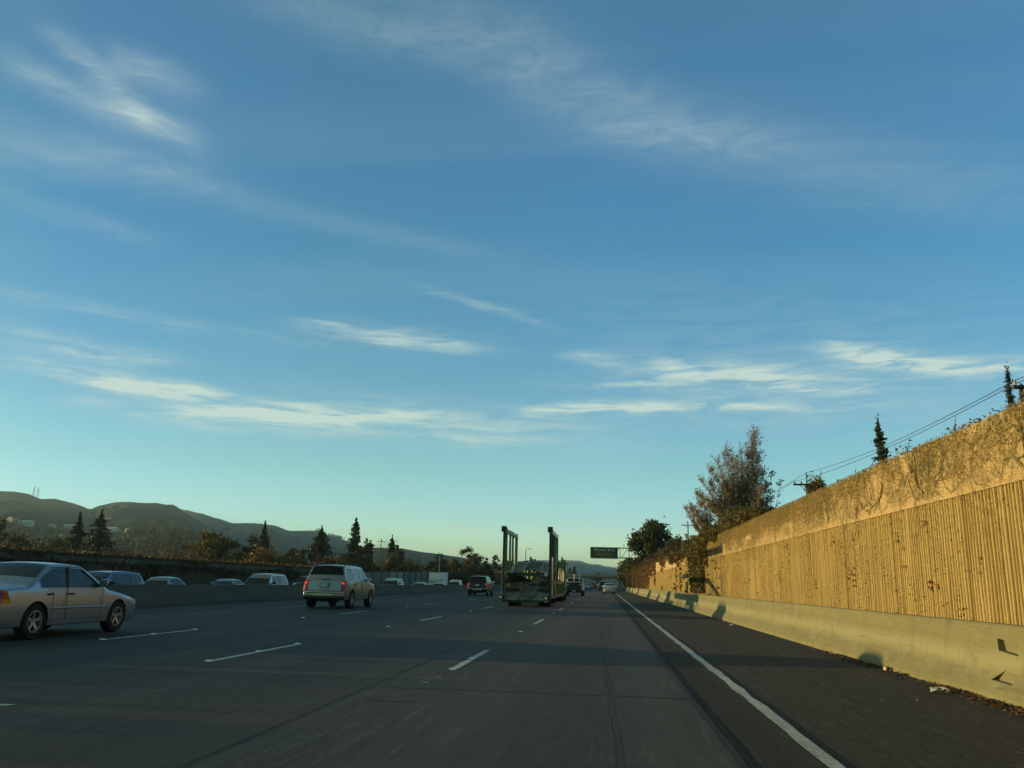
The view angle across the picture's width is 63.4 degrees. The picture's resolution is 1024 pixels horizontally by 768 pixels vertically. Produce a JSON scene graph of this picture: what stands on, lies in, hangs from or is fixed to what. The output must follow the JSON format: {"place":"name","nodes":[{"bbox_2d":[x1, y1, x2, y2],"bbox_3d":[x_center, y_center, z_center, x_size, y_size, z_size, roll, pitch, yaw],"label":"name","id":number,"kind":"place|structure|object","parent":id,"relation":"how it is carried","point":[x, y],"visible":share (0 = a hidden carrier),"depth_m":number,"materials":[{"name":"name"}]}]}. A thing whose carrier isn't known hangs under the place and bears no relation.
{"place":"outdoors","nodes":[
{"label":"outdoors","id":0,"kind":"place"},
{"bbox_2d":[0,491,240,558],"bbox_3d":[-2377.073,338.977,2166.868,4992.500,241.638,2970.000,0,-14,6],"label":"hill","id":1,"kind":"structure","parent":0,"point":[59,513],"depth_m":1664.95,"materials":[{"name":"green plant"}]},
{"bbox_2d":[6,516,19,522],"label":"house","id":2,"kind":"structure","parent":1,"relation":"on","point":[11,518],"depth_m":1166.53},
{"bbox_2d":[15,520,34,526],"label":"house","id":3,"kind":"structure","parent":1,"relation":"on","point":[30,523],"depth_m":1163.35,"materials":[{"name":"grey"}]},
{"bbox_2d":[0,502,309,563],"bbox_3d":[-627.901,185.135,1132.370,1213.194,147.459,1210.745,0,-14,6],"label":"hillside woods","id":4,"kind":"object","parent":1,"relation":"on","point":[150,530],"visible":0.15,"depth_m":946.53,"materials":[{"name":"green plant"}]},
{"bbox_2d":[181,509,350,551],"bbox_3d":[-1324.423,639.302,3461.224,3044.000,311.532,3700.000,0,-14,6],"label":"hill","id":5,"kind":"structure","parent":0,"point":[234,529],"depth_m":3349.58,"materials":[{"name":"green plant"}]},
{"bbox_2d":[183,510,349,548],"bbox_3d":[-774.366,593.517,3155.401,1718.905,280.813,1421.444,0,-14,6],"label":"ridge woods","id":6,"kind":"object","parent":5,"relation":"on","point":[298,541],"visible":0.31,"depth_m":3014.24,"materials":[{"name":"green plant"}]},
{"bbox_2d":[293,575,307,584],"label":"sport utility vehicle","id":7,"kind":"object","parent":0,"point":[301,580],"visible":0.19,"depth_m":94.62,"materials":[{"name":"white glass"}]},
{"bbox_2d":[0,586,740,767],"bbox_3d":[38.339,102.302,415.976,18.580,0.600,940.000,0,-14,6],"label":"road","id":8,"kind":"structure","parent":0,"point":[89,701],"depth_m":9.25,"materials":[{"name":"grey asphalt"}]},
{"bbox_2d":[0,561,134,639],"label":"sedan","id":9,"kind":"object","parent":8,"relation":"on","point":[36,598],"visible":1,"depth_m":15.82,"materials":[{"name":"silver metal"}]},
{"bbox_2d":[139,592,498,617],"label":"edge marking","id":10,"kind":"object","parent":8,"relation":"on","point":[270,608],"visible":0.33,"depth_m":31.18,"materials":[{"name":"yellow paint"}]},
{"bbox_2d":[303,563,374,607],"bbox_3d":[-7.527,8.874,36.527,2.338,1.854,4.972,0,-14,6],"label":"sport utility vehicle","id":11,"kind":"object","parent":8,"relation":"on","point":[331,585],"visible":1,"depth_m":34.65,"materials":[{"name":"white metal"}]},
{"bbox_2d":[0,589,748,767],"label":"road seams","id":12,"kind":"object","parent":8,"relation":"on","point":[727,744],"visible":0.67,"depth_m":8.77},
{"bbox_2d":[0,593,845,767],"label":"lane markings","id":13,"kind":"object","parent":8,"relation":"on","point":[820,754],"visible":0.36,"depth_m":9.26,"materials":[{"name":"white paint"}]},
{"bbox_2d":[467,575,494,595],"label":"sport utility vehicle","id":14,"kind":"object","parent":8,"relation":"on","point":[479,584],"visible":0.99,"depth_m":74.03,"materials":[{"name":"black metal"}]},
{"bbox_2d":[498,526,569,606],"bbox_3d":[1.979,12.347,54.959,2.886,4.157,23.596,0,-14,6],"label":"car carrier","id":15,"kind":"object","parent":8,"relation":"on","point":[544,582],"visible":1,"depth_m":46.08,"materials":[{"name":"metal"}]},
{"bbox_2d":[566,574,583,595],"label":"service pickup","id":16,"kind":"object","parent":8,"relation":"on","point":[574,584],"visible":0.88,"depth_m":87.38,"materials":[{"name":"white metal"}]},
{"bbox_2d":[590,572,602,584],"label":"broadleaf tree","id":17,"kind":"object","parent":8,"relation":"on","point":[597,580],"visible":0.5,"depth_m":676.51,"materials":[{"name":"green plant"}]},
{"bbox_2d":[602,583,616,593],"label":"hatchback","id":18,"kind":"object","parent":8,"relation":"on","point":[608,587],"visible":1,"depth_m":117.66,"materials":[{"name":"silver glass"}]},
{"bbox_2d":[277,547,498,568],"bbox_3d":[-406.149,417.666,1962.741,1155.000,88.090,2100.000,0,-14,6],"label":"hill","id":19,"kind":"structure","parent":0,"point":[423,558],"depth_m":2050.92,"materials":[{"name":"green plant"}]},
{"bbox_2d":[447,579,462,584],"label":"sport utility vehicle","id":20,"kind":"object","parent":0,"point":[455,582],"visible":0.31,"depth_m":132.72,"materials":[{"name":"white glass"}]},
{"bbox_2d":[0,0,1023,567],"label":"sky","id":21,"kind":"structure","parent":0,"point":[440,276],"materials":[{"name":"blue"}]},
{"bbox_2d":[497,560,622,585],"bbox_3d":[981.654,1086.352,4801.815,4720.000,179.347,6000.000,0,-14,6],"label":"hill","id":22,"kind":"structure","parent":0,"point":[584,568],"depth_m":4452.95,"materials":[{"name":"green plant"}]},
{"bbox_2d":[611,587,1023,767],"bbox_3d":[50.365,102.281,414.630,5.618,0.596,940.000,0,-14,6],"label":"shoulder","id":23,"kind":"object","parent":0,"point":[847,714],"visible":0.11,"depth_m":9.08},
{"bbox_2d":[625,587,1023,709],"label":"concrete barrier","id":24,"kind":"object","parent":23,"relation":"on","point":[984,659],"visible":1,"depth_m":13.29,"materials":[{"name":"beige concrete"}]},
{"bbox_2d":[645,403,1023,625],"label":"retaining wall","id":25,"kind":"structure","parent":23,"relation":"on","point":[988,594],"depth_m":16.56,"materials":[{"name":"concrete"}]},
{"bbox_2d":[626,552,669,588],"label":"creeper","id":26,"kind":"object","parent":25,"relation":"attached to","point":[638,577],"visible":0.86,"depth_m":124.11,"materials":[{"name":"orange plant"}]},
{"bbox_2d":[668,548,686,591],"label":"creeper","id":27,"kind":"object","parent":25,"relation":"attached to","point":[674,556],"visible":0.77,"depth_m":68.34,"materials":[{"name":"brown plant"}]},
{"bbox_2d":[680,527,719,595],"bbox_3d":[11.884,12.052,53.210,0.622,4.544,19.174,0,-14,6],"label":"hanging vine","id":28,"kind":"object","parent":25,"relation":"hanging from","point":[694,551],"visible":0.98,"depth_m":51.45,"materials":[{"name":"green plant"}]},
{"bbox_2d":[703,452,980,620],"bbox_3d":[10.056,7.773,35.320,0.077,2.965,45.958,0,-14,6],"label":"dead vine scatter","id":29,"kind":"object","parent":25,"relation":"attached to","point":[711,580],"visible":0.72,"depth_m":27.65,"materials":[{"name":"brown plant"}]},
{"bbox_2d":[705,497,979,614],"bbox_3d":[9.519,6.719,30.664,0.080,2.726,44.309,0,-14,6],"label":"red leaf scatter","id":30,"kind":"object","parent":25,"relation":"attached to","point":[929,582],"visible":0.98,"depth_m":19.36,"materials":[{"name":"brown plant"}]},
{"bbox_2d":[682,399,1023,585],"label":"climbing vine","id":31,"kind":"object","parent":25,"relation":"attached to","point":[757,525],"visible":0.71,"depth_m":16.83,"materials":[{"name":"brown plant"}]},
{"bbox_2d":[895,439,911,454],"bbox_3d":[8.091,1.351,17.112,0.153,0.340,0.524,4,-14,-9],"label":"twig spray","id":32,"kind":"object","parent":25,"relation":"on","point":[905,452],"visible":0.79,"depth_m":17.01,"materials":[{"name":"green plant"}]},
{"bbox_2d":[817,651,1023,717],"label":"fallen leaves","id":33,"kind":"object","parent":23,"relation":"on","point":[1015,709],"visible":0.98,"depth_m":10.38,"materials":[{"name":"brown plant"}]},
{"bbox_2d":[927,687,948,691],"bbox_3d":[5.391,3.865,10.486,0.245,0.071,0.224,0,-14,6],"label":"paper scrap","id":34,"kind":"object","parent":23,"relation":"on","point":[937,689],"visible":1,"depth_m":10.47,"materials":[{"name":"white paper"}]},
{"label":"verge","id":35,"kind":"structure","parent":0,"visible":0},
{"bbox_2d":[0,517,11,547],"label":"broadleaf tree","id":36,"kind":"object","parent":35,"relation":"on","point":[3,524],"visible":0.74,"depth_m":276.27,"materials":[{"name":"green plant"}]},
{"bbox_2d":[0,528,41,549],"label":"shrub","id":37,"kind":"object","parent":35,"relation":"on","point":[16,540],"visible":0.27,"depth_m":159.24,"materials":[{"name":"green plant"}]},
{"bbox_2d":[27,532,71,549],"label":"shrub","id":38,"kind":"object","parent":35,"relation":"on","point":[58,541],"visible":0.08,"depth_m":158.76,"materials":[{"name":"green plant"}]},
{"bbox_2d":[34,538,71,551],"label":"shrub","id":39,"kind":"object","parent":35,"relation":"on","point":[50,546],"visible":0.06,"depth_m":152.25,"materials":[{"name":"green plant"}]},
{"bbox_2d":[66,512,87,552],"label":"conifer tree","id":40,"kind":"object","parent":35,"relation":"on","point":[77,537],"visible":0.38,"depth_m":209.40,"materials":[{"name":"green plant"}]},
{"bbox_2d":[77,506,116,553],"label":"conifer tree","id":41,"kind":"object","parent":35,"relation":"on","point":[101,535],"visible":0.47,"depth_m":198.56,"materials":[{"name":"green plant"}]},
{"bbox_2d":[96,547,131,555],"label":"shrub","id":42,"kind":"object","parent":35,"relation":"on","point":[115,550],"visible":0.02,"depth_m":155.31,"materials":[{"name":"green plant"}]},
{"bbox_2d":[125,535,175,556],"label":"bare tree","id":43,"kind":"object","parent":35,"relation":"on","point":[151,550],"visible":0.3,"depth_m":181.14,"materials":[{"name":"brown plant"}]},
{"bbox_2d":[152,530,193,558],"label":"bare tree","id":44,"kind":"object","parent":35,"relation":"on","point":[165,545],"visible":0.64,"depth_m":175.20,"materials":[{"name":"brown plant"}]},
{"bbox_2d":[183,535,200,559],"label":"bare tree","id":45,"kind":"object","parent":35,"relation":"on","point":[191,556],"visible":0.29,"depth_m":189.13,"materials":[{"name":"brown plant"}]},
{"bbox_2d":[188,529,248,561],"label":"broadleaf tree","id":46,"kind":"object","parent":35,"relation":"on","point":[211,546],"visible":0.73,"depth_m":173.03,"materials":[{"name":"green plant"}]},
{"bbox_2d":[235,546,258,562],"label":"broadleaf tree","id":47,"kind":"object","parent":35,"relation":"on","point":[246,549],"visible":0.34,"depth_m":175.17,"materials":[{"name":"green plant"}]},
{"bbox_2d":[239,544,277,563],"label":"shrub","id":48,"kind":"object","parent":35,"relation":"on","point":[261,556],"visible":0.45,"depth_m":151.09,"materials":[{"name":"green plant"}]},
{"bbox_2d":[247,534,272,553],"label":"broadleaf tree","id":49,"kind":"object","parent":35,"relation":"on","point":[253,540],"visible":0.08,"depth_m":223.75,"materials":[{"name":"green plant"}]},
{"bbox_2d":[257,520,272,554],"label":"conifer tree","id":50,"kind":"object","parent":35,"relation":"on","point":[263,541],"visible":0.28,"depth_m":219.67,"materials":[{"name":"green plant"}]},
{"bbox_2d":[272,550,307,565],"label":"shrub","id":51,"kind":"object","parent":35,"relation":"on","point":[289,560],"visible":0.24,"depth_m":150.75,"materials":[{"name":"green plant"}]},
{"bbox_2d":[282,548,308,563],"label":"broadleaf tree","id":52,"kind":"object","parent":35,"relation":"on","point":[290,552],"visible":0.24,"depth_m":190.24,"materials":[{"name":"green plant"}]},
{"bbox_2d":[306,526,336,566],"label":"conifer tree","id":53,"kind":"object","parent":35,"relation":"on","point":[321,546],"visible":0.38,"depth_m":201.72,"materials":[{"name":"green plant"}]},
{"bbox_2d":[311,552,339,566],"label":"shrub","id":54,"kind":"object","parent":35,"relation":"on","point":[332,561],"visible":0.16,"depth_m":160.45,"materials":[{"name":"green plant"}]},
{"bbox_2d":[334,551,357,564],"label":"broadleaf tree","id":55,"kind":"object","parent":35,"relation":"on","point":[341,560],"visible":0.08,"depth_m":196.28,"materials":[{"name":"green plant"}]},
{"bbox_2d":[345,517,362,553],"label":"tree","id":56,"kind":"object","parent":35,"relation":"on","point":[354,540],"visible":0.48,"depth_m":201.69,"materials":[{"name":"green plant"}]},
{"bbox_2d":[344,546,372,570],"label":"broadleaf tree","id":57,"kind":"object","parent":35,"relation":"on","point":[360,559],"visible":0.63,"depth_m":189.59,"materials":[{"name":"green plant"}]},
{"bbox_2d":[364,538,373,565],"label":"broadleaf tree","id":58,"kind":"object","parent":35,"relation":"on","point":[367,549],"visible":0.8,"depth_m":202.06,"materials":[{"name":"green plant"}]},
{"bbox_2d":[363,562,384,571],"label":"shrub","id":59,"kind":"object","parent":35,"relation":"on","point":[371,567],"visible":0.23,"depth_m":167.30,"materials":[{"name":"green plant"}]},
{"bbox_2d":[227,559,523,584],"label":"thicket","id":60,"kind":"object","parent":35,"relation":"on","point":[497,579],"visible":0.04,"depth_m":273.88,"materials":[{"name":"green plant"}]},
{"bbox_2d":[374,534,399,569],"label":"bare tree","id":61,"kind":"object","parent":35,"relation":"on","point":[375,561],"visible":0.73,"depth_m":230.06,"materials":[{"name":"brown plant"}]},
{"bbox_2d":[385,534,395,571],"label":"cypress tree","id":62,"kind":"object","parent":35,"relation":"on","point":[391,545],"visible":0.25,"depth_m":210.43,"materials":[{"name":"green plant"}]},
{"bbox_2d":[384,547,404,570],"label":"broadleaf tree","id":63,"kind":"object","parent":35,"relation":"on","point":[400,553],"visible":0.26,"depth_m":203.58,"materials":[{"name":"green plant"}]},
{"bbox_2d":[385,554,407,571],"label":"shrub","id":64,"kind":"object","parent":35,"relation":"on","point":[394,563],"visible":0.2,"depth_m":189.50,"materials":[{"name":"green plant"}]},
{"bbox_2d":[392,562,410,571],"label":"shrub","id":65,"kind":"object","parent":35,"relation":"on","point":[402,568],"visible":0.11,"depth_m":174.82,"materials":[{"name":"green plant"}]},
{"bbox_2d":[403,559,422,571],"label":"shrub","id":66,"kind":"object","parent":35,"relation":"on","point":[411,566],"visible":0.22,"depth_m":193.46,"materials":[{"name":"green plant"}]},
{"bbox_2d":[427,552,448,568],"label":"broadleaf tree","id":67,"kind":"object","parent":35,"relation":"on","point":[431,564],"visible":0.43,"depth_m":258.05,"materials":[{"name":"green plant"}]},
{"bbox_2d":[433,559,448,571],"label":"shrub","id":68,"kind":"object","parent":35,"relation":"on","point":[442,568],"visible":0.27,"depth_m":227.17,"materials":[{"name":"green plant"}]},
{"bbox_2d":[445,558,462,571],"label":"broadleaf tree","id":69,"kind":"object","parent":35,"relation":"on","point":[453,564],"visible":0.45,"depth_m":236.24,"materials":[{"name":"green plant"}]},
{"bbox_2d":[492,554,499,570],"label":"broadleaf tree","id":70,"kind":"object","parent":35,"relation":"on","point":[494,564],"visible":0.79,"depth_m":345.45,"materials":[{"name":"green plant"}]},
{"label":"ground","id":71,"kind":"structure","parent":0,"visible":0},
{"bbox_2d":[105,584,509,606],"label":"median barrier","id":72,"kind":"object","parent":71,"relation":"on","point":[151,595],"visible":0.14,"depth_m":38.84,"materials":[{"name":"concrete"}]},
{"bbox_2d":[363,571,467,584],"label":"panel fence","id":73,"kind":"object","parent":71,"relation":"on","point":[409,578],"visible":0.28,"depth_m":165.12,"materials":[{"name":"grey concrete"}]},
{"bbox_2d":[520,574,620,587],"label":"overpass","id":74,"kind":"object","parent":71,"relation":"on","point":[595,576],"visible":0.17,"depth_m":438.14,"materials":[{"name":"concrete"}]},
{"bbox_2d":[615,560,625,581],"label":"broadleaf tree","id":75,"kind":"object","parent":71,"relation":"on","point":[619,570],"visible":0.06,"depth_m":288.75,"materials":[{"name":"green plant"}]},
{"bbox_2d":[618,557,631,585],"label":"broadleaf tree","id":76,"kind":"object","parent":71,"relation":"on","point":[622,566],"visible":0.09,"depth_m":253.27,"materials":[{"name":"green plant"}]},
{"bbox_2d":[620,564,631,577],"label":"broadleaf tree","id":77,"kind":"object","parent":71,"relation":"on","point":[625,571],"visible":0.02,"depth_m":227.76,"materials":[{"name":"green plant"}]},
{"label":"embankment","id":78,"kind":"structure","parent":0,"visible":0},
{"bbox_2d":[590,547,642,558],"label":"overhead sign","id":79,"kind":"object","parent":78,"relation":"on","point":[603,552],"visible":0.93,"depth_m":146.22,"materials":[{"name":"green metal"}]},
{"bbox_2d":[623,516,674,564],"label":"broadleaf tree","id":80,"kind":"object","parent":78,"relation":"on","point":[647,541],"visible":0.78,"depth_m":137.48,"materials":[{"name":"green plant"}]},
{"bbox_2d":[626,533,689,573],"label":"hedge","id":81,"kind":"object","parent":78,"relation":"on","point":[669,548],"visible":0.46,"depth_m":86.10,"materials":[{"name":"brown plant"}]},
{"bbox_2d":[682,521,692,536],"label":"utility pole","id":82,"kind":"object","parent":78,"relation":"on","point":[685,525],"visible":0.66,"depth_m":150.41,"materials":[{"name":"brown wood"}]},
{"bbox_2d":[686,376,1023,524],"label":"power line","id":83,"kind":"object","parent":82,"relation":"attached to","point":[913,432],"visible":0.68,"depth_m":37.64,"materials":[{"name":"metal"}]},
{"bbox_2d":[690,380,1023,525],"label":"power line","id":84,"kind":"object","parent":82,"relation":"attached to","point":[911,436],"visible":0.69,"depth_m":37.05,"materials":[{"name":"metal"}]},
{"bbox_2d":[683,491,714,533],"bbox_3d":[13.712,9.857,59.931,2.504,4.417,2.797,0,-14,6],"label":"feathery tree","id":85,"kind":"object","parent":78,"relation":"on","point":[700,520],"visible":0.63,"depth_m":59.59,"materials":[{"name":"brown plant"}]},
{"bbox_2d":[686,504,778,539],"bbox_3d":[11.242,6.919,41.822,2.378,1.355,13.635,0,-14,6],"label":"hedge","id":86,"kind":"object","parent":78,"relation":"on","point":[734,515],"visible":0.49,"depth_m":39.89,"materials":[{"name":"green plant"}]},
{"bbox_2d":[694,424,773,521],"bbox_3d":[15.846,7.340,58.934,5.732,8.962,5.031,0,-14,6],"label":"feathery tree","id":87,"kind":"object","parent":78,"relation":"on","point":[743,495],"visible":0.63,"depth_m":58.11,"materials":[{"name":"green plant"}]},
{"bbox_2d":[764,471,783,506],"bbox_3d":[18.152,8.736,58.103,1.512,5.954,3.016,0,-14,6],"label":"sapling","id":88,"kind":"object","parent":78,"relation":"on","point":[770,476],"visible":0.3,"depth_m":58.78,"materials":[{"name":"green plant"}]},
{"bbox_2d":[793,473,811,492],"bbox_3d":[20.994,9.303,59.502,1.330,5.820,0.380,0,-14,6],"label":"utility pole","id":89,"kind":"object","parent":78,"relation":"on","point":[806,484],"visible":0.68,"depth_m":59.87,"materials":[{"name":"brown wood"}]},
{"bbox_2d":[805,471,825,494],"bbox_3d":[14.220,5.433,38.481,1.270,2.829,1.322,0,-14,6],"label":"shrub","id":90,"kind":"object","parent":78,"relation":"on","point":[816,484],"visible":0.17,"depth_m":38.65,"materials":[{"name":"green plant"}]},
{"bbox_2d":[871,413,892,466],"bbox_3d":[25.788,6.694,57.608,2.288,9.644,2.094,0,-14,6],"label":"conifer tree","id":91,"kind":"object","parent":78,"relation":"on","point":[879,441],"visible":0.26,"depth_m":58.08,"materials":[{"name":"green plant"}]},
{"bbox_2d":[837,391,1023,482],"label":"hedge","id":92,"kind":"object","parent":78,"relation":"on","point":[979,419],"visible":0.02,"depth_m":14.00,"materials":[{"name":"green plant"}]},
{"bbox_2d":[1002,362,1015,408],"bbox_3d":[26.136,3.315,42.853,1.103,9.349,0.964,0,-14,6],"label":"cypress tree","id":93,"kind":"object","parent":78,"relation":"on","point":[1009,398],"visible":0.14,"depth_m":43.54,"materials":[{"name":"green plant"}]},
{"bbox_2d":[1012,380,1023,388],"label":"utility pole","id":94,"kind":"object","parent":78,"relation":"on","point":[1015,386],"visible":1,"depth_m":28.82,"materials":[{"name":"brown wood"}]},
{"bbox_3d":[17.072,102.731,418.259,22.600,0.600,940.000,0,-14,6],"label":"opposite road","id":95,"kind":"structure","parent":0,"visible":0},
{"bbox_2d":[87,569,145,584],"bbox_3d":[-20.160,10.052,40.865,2.378,1.774,5.122,0,-14,6],"label":"minivan","id":96,"kind":"object","parent":95,"relation":"on","point":[123,577],"visible":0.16,"depth_m":41.05,"materials":[{"name":"silver metal"}]},
{"bbox_2d":[0,544,313,584],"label":"boundary wall","id":97,"kind":"structure","parent":95,"relation":"on","point":[198,571],"depth_m":74.92,"materials":[{"name":"concrete"}]},
{"bbox_2d":[144,577,185,584],"bbox_3d":[-22.731,13.260,53.816,2.190,1.453,4.885,0,-14,6],"label":"sedan","id":98,"kind":"object","parent":95,"relation":"on","point":[164,581],"visible":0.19,"depth_m":53.36,"materials":[{"name":"silver glass"}]},
{"bbox_2d":[210,579,243,584],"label":"sedan","id":99,"kind":"object","parent":95,"relation":"on","point":[227,582],"visible":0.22,"depth_m":68.61,"materials":[{"name":"silver glass"}]},
{"bbox_2d":[243,572,288,584],"bbox_3d":[-18.123,14.814,60.805,2.438,1.914,5.222,0,-14,6],"label":"minivan","id":100,"kind":"object","parent":95,"relation":"on","point":[262,578],"visible":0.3,"depth_m":59.96,"materials":[{"name":"white metal"}]},
{"bbox_2d":[381,577,403,584],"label":"sport utility vehicle","id":101,"kind":"object","parent":95,"relation":"on","point":[392,581],"visible":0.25,"depth_m":94.72,"materials":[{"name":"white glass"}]},
{"bbox_2d":[428,572,447,584],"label":"box truck","id":102,"kind":"object","parent":95,"relation":"on","point":[434,577],"visible":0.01,"depth_m":138.15,"materials":[{"name":"white paint"}]},
{"bbox_2d":[448,570,467,584],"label":"shrub","id":103,"kind":"object","parent":95,"relation":"on","point":[461,576],"visible":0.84,"depth_m":196.16,"materials":[{"name":"green plant"}]},
{"bbox_2d":[457,546,484,568],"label":"broadleaf tree","id":104,"kind":"object","parent":95,"relation":"on","point":[474,559],"visible":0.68,"depth_m":247.38,"materials":[{"name":"green plant"}]},
{"bbox_2d":[464,563,482,579],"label":"shrub","id":105,"kind":"object","parent":95,"relation":"on","point":[470,571],"visible":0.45,"depth_m":210.17,"materials":[{"name":"green plant"}]},
{"bbox_2d":[477,561,495,583],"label":"shrub","id":106,"kind":"object","parent":95,"relation":"on","point":[487,570],"visible":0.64,"depth_m":210.76,"materials":[{"name":"green plant"}]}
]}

